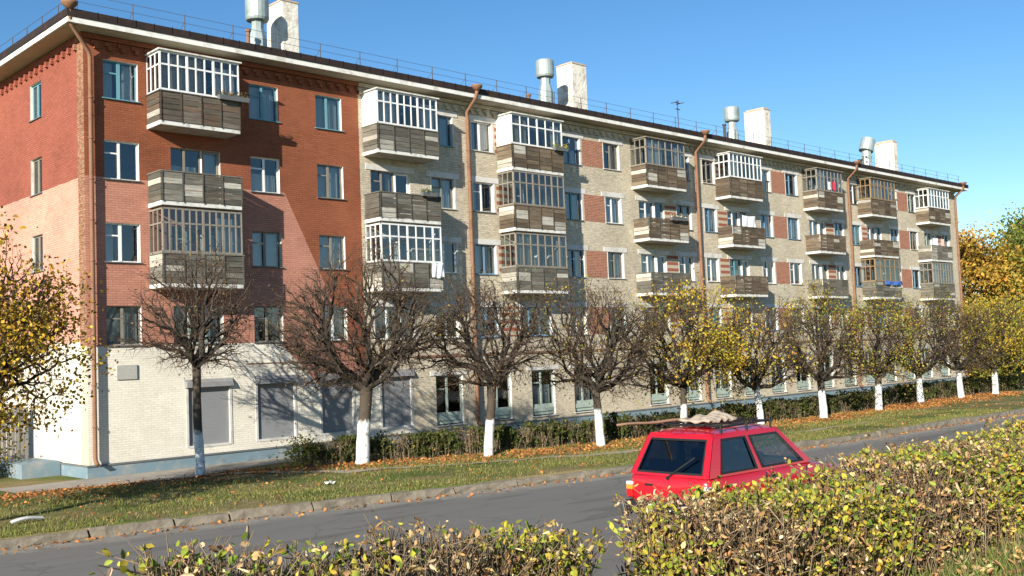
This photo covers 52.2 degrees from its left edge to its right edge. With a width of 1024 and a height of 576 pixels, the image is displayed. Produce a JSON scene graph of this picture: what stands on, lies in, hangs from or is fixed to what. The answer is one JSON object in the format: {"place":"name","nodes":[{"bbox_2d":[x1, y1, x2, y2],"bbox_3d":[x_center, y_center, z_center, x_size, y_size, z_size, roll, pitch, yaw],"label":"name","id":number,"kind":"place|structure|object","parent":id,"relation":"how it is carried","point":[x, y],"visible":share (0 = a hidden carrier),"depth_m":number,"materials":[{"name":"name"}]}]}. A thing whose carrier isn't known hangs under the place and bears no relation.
{"place":"outdoors","nodes":[
{"label":"outdoors","id":0,"kind":"place"},
{"bbox_2d":[0,385,931,492],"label":"pavement","id":1,"kind":"structure","parent":0,"point":[169,474],"depth_m":33.68,"materials":[{"name":"grey concrete"}]},
{"bbox_2d":[0,414,1023,575],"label":"road","id":2,"kind":"structure","parent":0,"point":[586,505],"depth_m":20.66,"materials":[{"name":"grey asphalt"}]},
{"bbox_2d":[624,417,836,526],"bbox_3d":[3.527,2.858,16.367,3.797,1.669,1.764,1,-5,-42],"label":"red hatchback","id":3,"kind":"object","parent":2,"relation":"on","point":[683,456],"visible":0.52,"depth_m":15.39,"materials":[{"name":"paint"}]},
{"bbox_2d":[616,418,689,425],"bbox_3d":[2.183,2.026,15.839,1.471,0.061,0.048,0,-4,-30],"label":"wooden pole","id":4,"kind":"object","parent":3,"relation":"on","point":[652,422],"visible":0.79,"depth_m":15.78,"materials":[{"name":"brown wood"}]},
{"bbox_2d":[679,410,736,423],"bbox_3d":[2.981,1.964,15.905,0.745,0.177,0.612,1,-5,-44],"label":"folded tarpaulin","id":5,"kind":"object","parent":3,"relation":"on","point":[716,416],"visible":0.99,"depth_m":15.78,"materials":[{"name":"beige fabric"}]},
{"bbox_2d":[0,370,1023,575],"bbox_3d":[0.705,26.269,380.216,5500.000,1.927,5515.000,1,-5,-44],"label":"ground","id":6,"kind":"structure","parent":0,"point":[6,482],"depth_m":29.42,"materials":[{"name":"green plant"}]},
{"bbox_2d":[0,405,28,460],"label":"plank fence","id":7,"kind":"object","parent":6,"relation":"on","point":[15,436],"visible":0.33,"depth_m":37.34,"materials":[{"name":"beige wood"}]},
{"bbox_2d":[0,433,30,476],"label":"shrub","id":8,"kind":"object","parent":6,"relation":"on","point":[5,461],"visible":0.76,"depth_m":35.70,"materials":[{"name":"green plant"}]},
{"bbox_2d":[0,206,118,467],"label":"linden tree","id":9,"kind":"object","parent":6,"relation":"on","point":[21,348],"visible":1,"depth_m":24.02,"materials":[{"name":"yellow plant"}]},
{"bbox_2d":[108,225,268,475],"bbox_3d":[-10.147,1.800,33.309,4.942,8.569,5.100,-2,-4,-9],"label":"linden tree","id":10,"kind":"object","parent":6,"relation":"on","point":[199,358],"visible":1,"depth_m":32.97,"materials":[{"name":"brown plant"}]},
{"bbox_2d":[269,428,328,468],"bbox_3d":[-6.941,5.233,34.129,2.102,1.300,1.856,1,-5,-44],"label":"shrub","id":11,"kind":"object","parent":6,"relation":"on","point":[296,451],"visible":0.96,"depth_m":33.94,"materials":[{"name":"green plant"}]},
{"bbox_2d":[89,513,627,575],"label":"roadside hedge","id":12,"kind":"object","parent":6,"relation":"on","point":[539,554],"visible":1,"depth_m":4.74,"materials":[{"name":"green plant"}]},
{"bbox_2d":[255,228,477,463],"bbox_3d":[-4.686,1.980,34.314,7.600,7.770,7.142,-2,-4,-7],"label":"linden tree","id":13,"kind":"object","parent":6,"relation":"on","point":[399,352],"visible":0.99,"depth_m":33.76,"materials":[{"name":"brown plant"}]},
{"bbox_2d":[0,0,968,478],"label":"apartment building","id":14,"kind":"structure","parent":6,"relation":"on","point":[128,148],"depth_m":42.42,"materials":[{"name":"brick"}]},
{"bbox_2d":[28,82,41,122],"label":"window","id":15,"kind":"structure","parent":14,"relation":"in","point":[37,86],"depth_m":38.33,"materials":[{"name":"teal paint"}]},
{"bbox_2d":[29,157,42,197],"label":"window","id":16,"kind":"structure","parent":14,"relation":"in","point":[38,160],"depth_m":38.15,"materials":[{"name":"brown wood"}]},
{"bbox_2d":[30,235,42,273],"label":"window","id":17,"kind":"structure","parent":14,"relation":"in","point":[40,250],"depth_m":37.97,"materials":[{"name":"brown wood"}]},
{"bbox_2d":[102,60,140,102],"bbox_3d":[-13.526,-7.091,36.004,1.330,1.363,0.399,1,-5,-44],"label":"window","id":18,"kind":"structure","parent":14,"relation":"in","point":[126,72],"depth_m":36.01,"materials":[{"name":"blue glass"}]},
{"bbox_2d":[103,140,141,181],"bbox_3d":[-13.361,-4.334,35.772,1.330,1.363,0.232,1,-5,-44],"label":"window","id":19,"kind":"structure","parent":14,"relation":"in","point":[118,143],"depth_m":35.77,"materials":[{"name":"white paint"}]},
{"bbox_2d":[104,223,142,263],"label":"window","id":20,"kind":"structure","parent":14,"relation":"in","point":[109,235],"depth_m":35.57,"materials":[{"name":"white paint"}]},
{"bbox_2d":[106,306,142,346],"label":"window","id":21,"kind":"structure","parent":14,"relation":"in","point":[115,326],"depth_m":35.53,"materials":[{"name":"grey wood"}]},
{"bbox_2d":[170,148,199,185],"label":"balcony window","id":22,"kind":"structure","parent":14,"relation":"in","point":[176,168],"depth_m":37.51,"materials":[{"name":"white wood"}]},
{"bbox_2d":[172,227,201,260],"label":"balcony window","id":23,"kind":"structure","parent":14,"relation":"in","point":[186,228],"depth_m":37.29,"materials":[{"name":"blue glass"}]},
{"bbox_2d":[173,306,224,344],"bbox_3d":[-11.237,1.338,37.364,2.030,1.363,0.402,1,-5,-44],"label":"window","id":24,"kind":"structure","parent":14,"relation":"in","point":[175,310],"depth_m":37.53,"materials":[{"name":"glass"}]},
{"bbox_2d":[202,151,218,203],"bbox_3d":[-11.067,-3.906,38.171,0.702,2.096,0.220,1,-5,-44],"label":"balcony door","id":25,"kind":"structure","parent":14,"relation":"in","point":[208,158],"depth_m":38.30,"materials":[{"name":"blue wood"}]},
{"bbox_2d":[205,229,220,283],"bbox_3d":[-10.957,-1.094,37.996,0.702,2.096,0.218,1,-5,-44],"label":"balcony door","id":26,"kind":"structure","parent":14,"relation":"in","point":[213,231],"depth_m":38.09,"materials":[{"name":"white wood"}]},
{"bbox_2d":[217,88,249,103],"bbox_3d":[-9.992,-6.944,37.534,1.277,0.478,0.363,1,-5,-44],"label":"flower box","id":27,"kind":"object","parent":14,"relation":"attached to","point":[233,98],"visible":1,"depth_m":37.47,"materials":[{"name":"grey concrete"}]},
{"bbox_2d":[248,84,280,122],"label":"window","id":28,"kind":"structure","parent":14,"relation":"in","point":[260,103],"depth_m":39.92,"materials":[{"name":"blue glass"}]},
{"bbox_2d":[250,157,281,194],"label":"window","id":29,"kind":"structure","parent":14,"relation":"in","point":[263,183],"depth_m":39.71,"materials":[{"name":"white paint"}]},
{"bbox_2d":[252,231,283,267],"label":"window","id":30,"kind":"structure","parent":14,"relation":"in","point":[269,254],"depth_m":39.65,"materials":[{"name":"blue wood"}]},
{"bbox_2d":[253,307,285,342],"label":"window","id":31,"kind":"structure","parent":14,"relation":"in","point":[273,309],"depth_m":39.27,"materials":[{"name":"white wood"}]},
{"bbox_2d":[315,95,343,131],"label":"window","id":32,"kind":"structure","parent":14,"relation":"in","point":[325,109],"depth_m":41.96,"materials":[{"name":"blue glass"}]},
{"bbox_2d":[317,164,345,199],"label":"window","id":33,"kind":"structure","parent":14,"relation":"in","point":[327,178],"depth_m":41.78,"materials":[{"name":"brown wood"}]},
{"bbox_2d":[319,235,347,269],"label":"window","id":34,"kind":"structure","parent":14,"relation":"in","point":[325,244],"depth_m":41.61,"materials":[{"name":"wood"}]},
{"bbox_2d":[321,307,349,340],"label":"window","id":35,"kind":"structure","parent":14,"relation":"in","point":[338,328],"depth_m":41.66,"materials":[{"name":"glass"}]},
{"bbox_2d":[365,163,413,202],"bbox_3d":[-5.165,-4.277,43.748,2.521,1.605,0.408,1,-5,-44],"label":"balcony window","id":36,"kind":"structure","parent":14,"relation":"in","point":[389,169],"depth_m":43.72,"materials":[{"name":"white wood"}]},
{"bbox_2d":[367,232,414,265],"bbox_3d":[-5.057,-1.465,43.574,2.521,1.605,0.410,1,-5,-44],"label":"balcony window","id":37,"kind":"structure","parent":14,"relation":"in","point":[368,233],"depth_m":43.61,"materials":[{"name":"white paint"}]},
{"bbox_2d":[373,301,419,339],"bbox_3d":[-4.934,1.348,43.405,2.650,1.605,0.400,1,-5,-44],"label":"window","id":38,"kind":"structure","parent":14,"relation":"in","point":[386,308],"depth_m":43.21,"materials":[{"name":"white paint"}]},
{"bbox_2d":[432,262,444,277],"bbox_3d":[-3.080,-0.733,43.628,0.631,0.670,0.082,1,-5,-40],"label":"white cloth","id":39,"kind":"object","parent":14,"relation":"hanging from","point":[437,269],"visible":0.98,"depth_m":43.64,"materials":[{"name":"white fabric"}]},
{"bbox_2d":[425,170,459,209],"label":"window","id":40,"kind":"structure","parent":14,"relation":"in","point":[442,186],"depth_m":45.95,"materials":[{"name":"white wood"}]},
{"bbox_2d":[437,109,456,147],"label":"window","id":41,"kind":"structure","parent":14,"relation":"in","point":[441,123],"depth_m":46.26,"materials":[{"name":"blue glass"}]},
{"bbox_2d":[430,301,463,338],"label":"window","id":42,"kind":"structure","parent":14,"relation":"in","point":[448,302],"depth_m":45.27,"materials":[{"name":"white paint"}]},
{"bbox_2d":[430,370,466,426],"bbox_3d":[-2.696,4.745,45.095,2.120,2.345,0.230,1,-5,-44],"label":"shop window","id":43,"kind":"structure","parent":14,"relation":"in","point":[446,417],"depth_m":45.10,"materials":[{"name":"green paint"}]},
{"bbox_2d":[441,236,461,273],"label":"window","id":44,"kind":"structure","parent":14,"relation":"in","point":[454,240],"depth_m":45.82,"materials":[{"name":"white paint"}]},
{"bbox_2d":[469,115,495,152],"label":"window","id":45,"kind":"structure","parent":14,"relation":"in","point":[481,130],"depth_m":47.75,"materials":[{"name":"white paint"}]},
{"bbox_2d":[471,176,498,212],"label":"window","id":46,"kind":"structure","parent":14,"relation":"in","point":[477,179],"depth_m":47.31,"materials":[{"name":"white paint"}]},
{"bbox_2d":[474,238,500,274],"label":"window","id":47,"kind":"structure","parent":14,"relation":"in","point":[486,250],"depth_m":47.27,"materials":[{"name":"blue paint"}]},
{"bbox_2d":[477,302,502,337],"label":"window","id":48,"kind":"structure","parent":14,"relation":"in","point":[478,327],"depth_m":47.00,"materials":[{"name":"glass"}]},
{"bbox_2d":[483,369,511,420],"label":"shop window","id":49,"kind":"structure","parent":14,"relation":"in","point":[501,412],"depth_m":47.26,"materials":[{"name":"green paint"}]},
{"bbox_2d":[511,181,547,215],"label":"balcony window","id":50,"kind":"structure","parent":14,"relation":"in","point":[529,186],"depth_m":49.18,"materials":[{"name":"white paint"}]},
{"bbox_2d":[515,302,555,335],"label":"window","id":51,"kind":"structure","parent":14,"relation":"in","point":[526,304],"depth_m":49.25,"materials":[{"name":"blue paint"}]},
{"bbox_2d":[531,189,545,229],"bbox_3d":[1.243,-3.652,49.948,0.755,2.096,0.217,1,-5,-44],"label":"balcony door","id":52,"kind":"structure","parent":14,"relation":"in","point":[536,190],"depth_m":50.10,"materials":[{"name":"white paint"}]},
{"bbox_2d":[527,365,558,416],"bbox_3d":[1.400,4.837,49.130,2.120,2.345,0.396,1,-5,-44],"label":"shop window","id":53,"kind":"structure","parent":14,"relation":"in","point":[541,402],"depth_m":49.16,"materials":[{"name":"green paint"}]},
{"bbox_2d":[562,131,582,165],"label":"window","id":54,"kind":"structure","parent":14,"relation":"in","point":[568,156],"depth_m":51.77,"materials":[{"name":"blue paint"}]},
{"bbox_2d":[564,187,585,220],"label":"window","id":55,"kind":"structure","parent":14,"relation":"in","point":[570,200],"depth_m":51.63,"materials":[{"name":"teal paint"}]},
{"bbox_2d":[567,244,587,277],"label":"window","id":56,"kind":"structure","parent":14,"relation":"in","point":[572,248],"depth_m":51.56,"materials":[{"name":"blue paint"}]},
{"bbox_2d":[565,302,590,335],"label":"window","id":57,"kind":"structure","parent":14,"relation":"in","point":[573,303],"depth_m":51.21,"materials":[{"name":"white paint"}]},
{"bbox_2d":[569,363,596,412],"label":"shop window","id":58,"kind":"structure","parent":14,"relation":"in","point":[582,404],"depth_m":51.09,"materials":[{"name":"green paint"}]},
{"bbox_2d":[599,137,621,170],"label":"window","id":59,"kind":"structure","parent":14,"relation":"in","point":[604,140],"depth_m":53.79,"materials":[{"name":"white wood"}]},
{"bbox_2d":[601,191,624,224],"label":"window","id":60,"kind":"structure","parent":14,"relation":"in","point":[610,205],"depth_m":53.67,"materials":[{"name":"white paint"}]},
{"bbox_2d":[604,247,626,278],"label":"window","id":61,"kind":"structure","parent":14,"relation":"in","point":[606,249],"depth_m":53.57,"materials":[{"name":"white wood"}]},
{"bbox_2d":[633,143,663,174],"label":"balcony window","id":62,"kind":"structure","parent":14,"relation":"in","point":[637,145],"depth_m":55.62,"materials":[{"name":"white paint"}]},
{"bbox_2d":[635,195,665,226],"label":"balcony window","id":63,"kind":"structure","parent":14,"relation":"in","point":[643,198],"depth_m":55.50,"materials":[{"name":"white paint"}]},
{"bbox_2d":[638,249,668,279],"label":"balcony window","id":64,"kind":"structure","parent":14,"relation":"in","point":[646,261],"depth_m":55.42,"materials":[{"name":"white paint"}]},
{"bbox_2d":[645,360,670,405],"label":"shop window","id":65,"kind":"structure","parent":14,"relation":"in","point":[656,397],"depth_m":55.05,"materials":[{"name":"green paint"}]},
{"bbox_2d":[673,200,693,230],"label":"window","id":66,"kind":"structure","parent":14,"relation":"in","point":[677,202],"depth_m":57.88,"materials":[{"name":"white wood"}]},
{"bbox_2d":[675,251,696,280],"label":"window","id":67,"kind":"structure","parent":14,"relation":"in","point":[691,254],"depth_m":57.49,"materials":[{"name":"white paint"}]},
{"bbox_2d":[681,358,702,401],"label":"shop window","id":68,"kind":"structure","parent":14,"relation":"in","point":[694,395],"depth_m":57.17,"materials":[{"name":"green paint"}]},
{"bbox_2d":[698,154,716,184],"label":"window","id":69,"kind":"structure","parent":14,"relation":"in","point":[701,157],"depth_m":59.48,"materials":[{"name":"white wood"}]},
{"bbox_2d":[701,203,718,232],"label":"window","id":70,"kind":"structure","parent":14,"relation":"in","point":[707,213],"depth_m":59.48,"materials":[{"name":"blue paint"}]},
{"bbox_2d":[703,253,721,281],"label":"window","id":71,"kind":"structure","parent":14,"relation":"in","point":[709,263],"depth_m":59.31,"materials":[{"name":"white paint"}]},
{"bbox_2d":[713,357,732,398],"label":"shop window","id":72,"kind":"structure","parent":14,"relation":"in","point":[723,392],"depth_m":59.09,"materials":[{"name":"green paint"}]},
{"bbox_2d":[724,206,748,233],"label":"balcony window","id":73,"kind":"structure","parent":14,"relation":"in","point":[731,209],"depth_m":60.95,"materials":[{"name":"white paint"}]},
{"bbox_2d":[727,255,751,282],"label":"balcony window","id":74,"kind":"structure","parent":14,"relation":"in","point":[732,272],"depth_m":60.86,"materials":[{"name":"teal paint"}]},
{"bbox_2d":[742,215,756,227],"bbox_3d":[13.668,-3.773,60.269,1.346,0.800,0.083,1,-5,-42],"label":"bed sheet","id":75,"kind":"object","parent":14,"relation":"hanging from","point":[747,221],"visible":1,"depth_m":60.29,"materials":[{"name":"white fabric"}]},
{"bbox_2d":[755,164,771,192],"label":"window","id":76,"kind":"structure","parent":14,"relation":"in","point":[765,168],"depth_m":63.83,"materials":[{"name":"white paint"}]},
{"bbox_2d":[757,210,774,237],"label":"window","id":77,"kind":"structure","parent":14,"relation":"in","point":[763,220],"depth_m":63.49,"materials":[{"name":"blue paint"}]},
{"bbox_2d":[760,257,776,283],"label":"window","id":78,"kind":"structure","parent":14,"relation":"in","point":[764,259],"depth_m":63.13,"materials":[{"name":"white paint"}]},
{"bbox_2d":[782,169,798,195],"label":"window","id":79,"kind":"structure","parent":14,"relation":"in","point":[784,171],"depth_m":65.50,"materials":[{"name":"blue paint"}]},
{"bbox_2d":[784,213,801,239],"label":"window","id":80,"kind":"structure","parent":14,"relation":"in","point":[790,223],"depth_m":65.53,"materials":[{"name":"blue paint"}]},
{"bbox_2d":[787,258,803,284],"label":"window","id":81,"kind":"structure","parent":14,"relation":"in","point":[793,261],"depth_m":65.17,"materials":[{"name":"white paint"}]},
{"bbox_2d":[807,216,827,241],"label":"balcony window","id":82,"kind":"structure","parent":14,"relation":"in","point":[811,224],"depth_m":67.35,"materials":[{"name":"white paint"}]},
{"bbox_2d":[809,260,829,285],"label":"balcony window","id":83,"kind":"structure","parent":14,"relation":"in","point":[814,262],"depth_m":67.04,"materials":[{"name":"white paint"}]},
{"bbox_2d":[831,219,845,236],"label":"window","id":84,"kind":"structure","parent":14,"relation":"in","point":[836,227],"depth_m":69.42,"materials":[{"name":"blue paint"}]},
{"bbox_2d":[852,221,862,244],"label":"window","id":85,"kind":"structure","parent":14,"relation":"in","point":[854,223],"depth_m":71.11,"materials":[{"name":"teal paint"}]},
{"bbox_2d":[854,263,864,286],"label":"window","id":86,"kind":"structure","parent":14,"relation":"in","point":[859,265],"depth_m":70.83,"materials":[{"name":"blue paint"}]},
{"bbox_2d":[411,253,568,455],"bbox_3d":[-0.581,2.342,35.605,5.747,6.928,5.855,1,-5,-44],"label":"linden tree","id":87,"kind":"object","parent":6,"relation":"on","point":[502,366],"visible":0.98,"depth_m":34.98,"materials":[{"name":"brown plant"}]},
{"bbox_2d":[0,409,1023,548],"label":"kerb","id":88,"kind":"structure","parent":6,"relation":"on","point":[166,523],"depth_m":25.20,"materials":[{"name":"concrete"}]},
{"bbox_2d":[0,391,1023,553],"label":"fallen leaves","id":89,"kind":"object","parent":6,"relation":"on","point":[930,403],"visible":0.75,"depth_m":33.75,"materials":[{"name":"brown plant"}]},
{"bbox_2d":[296,387,887,465],"bbox_3d":[6.591,5.317,42.696,32.153,1.177,3.168,0,-4,-37],"label":"clipped hedge","id":90,"kind":"object","parent":6,"relation":"on","point":[554,433],"visible":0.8,"depth_m":37.55,"materials":[{"name":"green plant"}]},
{"bbox_2d":[523,258,681,445],"bbox_3d":[3.257,2.373,37.628,5.536,6.830,5.214,1,-5,-44],"label":"linden tree","id":91,"kind":"object","parent":6,"relation":"on","point":[597,386],"visible":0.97,"depth_m":37.31,"materials":[{"name":"brown plant"}]},
{"bbox_2d":[599,267,768,426],"bbox_3d":[6.341,2.538,40.823,5.920,6.659,6.281,1,-5,-44],"label":"linden tree","id":92,"kind":"object","parent":6,"relation":"on","point":[701,341],"visible":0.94,"depth_m":40.25,"materials":[{"name":"yellow plant"}]},
{"bbox_2d":[691,283,845,424],"bbox_3d":[10.320,2.897,44.298,5.587,6.054,5.936,1,-5,-44],"label":"linden tree","id":93,"kind":"object","parent":6,"relation":"on","point":[758,376],"visible":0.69,"depth_m":44.07,"materials":[{"name":"plant"}]},
{"bbox_2d":[605,415,1023,575],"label":"roadside hedge","id":94,"kind":"object","parent":6,"relation":"on","point":[907,505],"visible":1,"depth_m":6.92,"materials":[{"name":"green plant"}]},
{"bbox_2d":[767,279,890,417],"bbox_3d":[14.066,2.748,46.905,5.216,6.401,5.006,-3,-4,11],"label":"linden tree","id":95,"kind":"object","parent":6,"relation":"on","point":[821,375],"visible":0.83,"depth_m":46.54,"materials":[{"name":"yellow plant"}]},
{"bbox_2d":[824,283,934,409],"bbox_3d":[17.620,2.950,50.859,4.900,6.343,5.169,-2,-4,1],"label":"linden tree","id":96,"kind":"object","parent":6,"relation":"on","point":[891,360],"visible":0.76,"depth_m":50.24,"materials":[{"name":"yellow plant"}]},
{"bbox_2d":[867,280,974,402],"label":"linden tree","id":97,"kind":"object","parent":6,"relation":"on","point":[936,354],"visible":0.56,"depth_m":54.80,"materials":[{"name":"yellow plant"}]},
{"bbox_2d":[885,371,1023,403],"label":"clipped hedge","id":98,"kind":"object","parent":6,"relation":"on","point":[947,388],"visible":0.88,"depth_m":58.82,"materials":[{"name":"green plant"}]},
{"bbox_2d":[885,537,1023,575],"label":"leaf litter","id":99,"kind":"object","parent":6,"relation":"on","point":[991,569],"visible":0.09,"depth_m":7.54,"materials":[{"name":"plant"}]},
{"bbox_2d":[913,286,1008,397],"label":"linden tree","id":100,"kind":"object","parent":6,"relation":"on","point":[960,367],"visible":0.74,"depth_m":57.65,"materials":[{"name":"plant"}]},
{"bbox_2d":[933,286,1023,393],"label":"linden tree","id":101,"kind":"object","parent":6,"relation":"on","point":[1010,344],"visible":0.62,"depth_m":59.30,"materials":[{"name":"yellow plant"}]},
{"bbox_2d":[958,221,1022,375],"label":"larch tree","id":102,"kind":"object","parent":6,"relation":"on","point":[975,262],"visible":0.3,"depth_m":91.83,"materials":[{"name":"yellow plant"}]},
{"bbox_2d":[964,231,1023,373],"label":"larch tree","id":103,"kind":"object","parent":6,"relation":"on","point":[1016,254],"visible":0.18,"depth_m":92.89,"materials":[{"name":"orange plant"}]},
{"bbox_2d":[965,293,1023,377],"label":"maple tree","id":104,"kind":"object","parent":6,"relation":"on","point":[989,374],"visible":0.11,"depth_m":87.08,"materials":[{"name":"yellow plant"}]},
{"bbox_2d":[972,202,1023,297],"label":"birch tree","id":105,"kind":"object","parent":6,"relation":"on","point":[1019,221],"visible":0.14,"depth_m":108.74,"materials":[{"name":"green plant"}]},
{"bbox_2d":[982,283,1023,372],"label":"maple tree","id":106,"kind":"object","parent":6,"relation":"on","point":[1019,351],"visible":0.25,"depth_m":86.77,"materials":[{"name":"yellow plant"}]},
{"bbox_2d":[986,218,1023,367],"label":"birch tree","id":107,"kind":"object","parent":6,"relation":"on","point":[1020,241],"visible":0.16,"depth_m":101.12,"materials":[{"name":"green plant"}]},
{"bbox_2d":[0,0,1023,293],"label":"sky","id":108,"kind":"structure","parent":0,"point":[943,80],"materials":[{"name":"blue"}]},
{"bbox_2d":[179,421,878,477],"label":"footpath","id":109,"kind":"structure","parent":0,"point":[360,470],"depth_m":32.62,"materials":[{"name":"grey concrete"}]},
{"bbox_2d":[886,530,1023,575],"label":"bank grass","id":110,"kind":"structure","parent":0,"point":[982,563],"depth_m":7.58,"materials":[{"name":"green plant"}]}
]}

